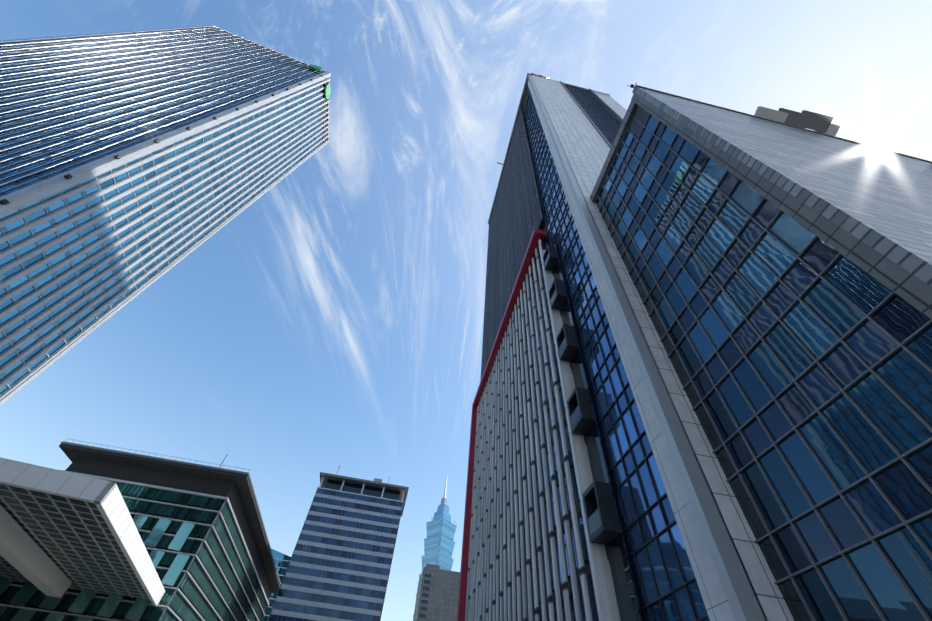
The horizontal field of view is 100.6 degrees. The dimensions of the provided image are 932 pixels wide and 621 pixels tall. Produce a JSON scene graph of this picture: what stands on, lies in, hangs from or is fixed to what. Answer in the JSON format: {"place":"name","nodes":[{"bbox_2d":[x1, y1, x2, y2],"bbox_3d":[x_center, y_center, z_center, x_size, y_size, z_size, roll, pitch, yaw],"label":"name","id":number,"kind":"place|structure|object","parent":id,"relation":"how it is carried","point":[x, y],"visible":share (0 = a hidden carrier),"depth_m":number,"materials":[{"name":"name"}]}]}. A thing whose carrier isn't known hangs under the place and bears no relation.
{"place":"outdoors","nodes":[
{"label":"outdoors","id":0,"kind":"place"},
{"bbox_2d":[413,564,459,620],"bbox_3d":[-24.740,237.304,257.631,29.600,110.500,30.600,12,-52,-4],"label":"building","id":1,"kind":"structure","parent":0,"point":[437,596],"depth_m":277.42,"materials":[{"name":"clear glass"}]},
{"bbox_2d":[0,0,931,620],"label":"sky","id":2,"kind":"structure","parent":0,"point":[337,318],"materials":[{"name":"blue"}]},
{"label":"ground","id":3,"kind":"structure","parent":0,"visible":0},
{"bbox_2d":[0,457,165,606],"bbox_3d":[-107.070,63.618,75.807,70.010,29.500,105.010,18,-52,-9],"label":"canopy","id":4,"kind":"object","parent":3,"relation":"on","point":[61,532],"visible":0.79,"depth_m":70.89,"materials":[{"name":"concrete"}]},
{"bbox_2d":[0,438,280,620],"bbox_3d":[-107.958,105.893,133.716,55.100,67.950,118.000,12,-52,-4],"label":"glass building","id":5,"kind":"structure","parent":3,"relation":"on","point":[201,529],"depth_m":114.64,"materials":[{"name":"teal glass"}]},
{"bbox_2d":[0,25,330,405],"bbox_3d":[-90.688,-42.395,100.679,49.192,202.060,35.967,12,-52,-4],"label":"skyscraper","id":6,"kind":"structure","parent":3,"relation":"on","point":[88,246],"depth_m":85.91,"materials":[{"name":"blue glass"}]},
{"bbox_2d":[0,27,319,192],"bbox_3d":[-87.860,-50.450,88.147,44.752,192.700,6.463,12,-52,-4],"label":"tower fins","id":7,"kind":"object","parent":6,"relation":"attached to","point":[120,87],"visible":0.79,"depth_m":95.14,"materials":[{"name":"grey metal"}]},
{"bbox_2d":[262,549,290,620],"bbox_3d":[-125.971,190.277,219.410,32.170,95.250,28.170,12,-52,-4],"label":"blue glass tower","id":8,"kind":"structure","parent":3,"relation":"on","point":[282,560],"depth_m":238.91,"materials":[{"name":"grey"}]},
{"bbox_2d":[267,463,408,620],"bbox_3d":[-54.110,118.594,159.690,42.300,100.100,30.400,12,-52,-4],"label":"striped tower","id":9,"kind":"structure","parent":3,"relation":"on","point":[339,566],"depth_m":160.03,"materials":[{"name":"blue glass"}]},
{"bbox_2d":[413,478,456,616],"bbox_3d":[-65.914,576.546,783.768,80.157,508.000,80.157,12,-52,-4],"label":"skyscraper","id":10,"kind":"structure","parent":3,"relation":"on","point":[439,543],"depth_m":846.84,"materials":[{"name":"teal glass"}]},
{"bbox_2d":[470,73,793,620],"bbox_3d":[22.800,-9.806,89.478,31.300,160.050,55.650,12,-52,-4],"label":"skyscraper","id":11,"kind":"structure","parent":3,"relation":"on","point":[697,554],"depth_m":28.11,"materials":[{"name":"grey"}]},
{"bbox_2d":[457,228,647,620],"bbox_3d":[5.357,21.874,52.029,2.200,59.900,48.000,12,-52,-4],"label":"facade","id":12,"kind":"structure","parent":11,"relation":"attached to","point":[530,391],"depth_m":40.96,"materials":[{"name":"grey concrete"}]},
{"bbox_2d":[590,82,931,620],"bbox_3d":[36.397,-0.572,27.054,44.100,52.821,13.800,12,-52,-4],"label":"glass building","id":13,"kind":"structure","parent":3,"relation":"on","point":[778,264],"depth_m":17.72,"materials":[{"name":"blue glass"}]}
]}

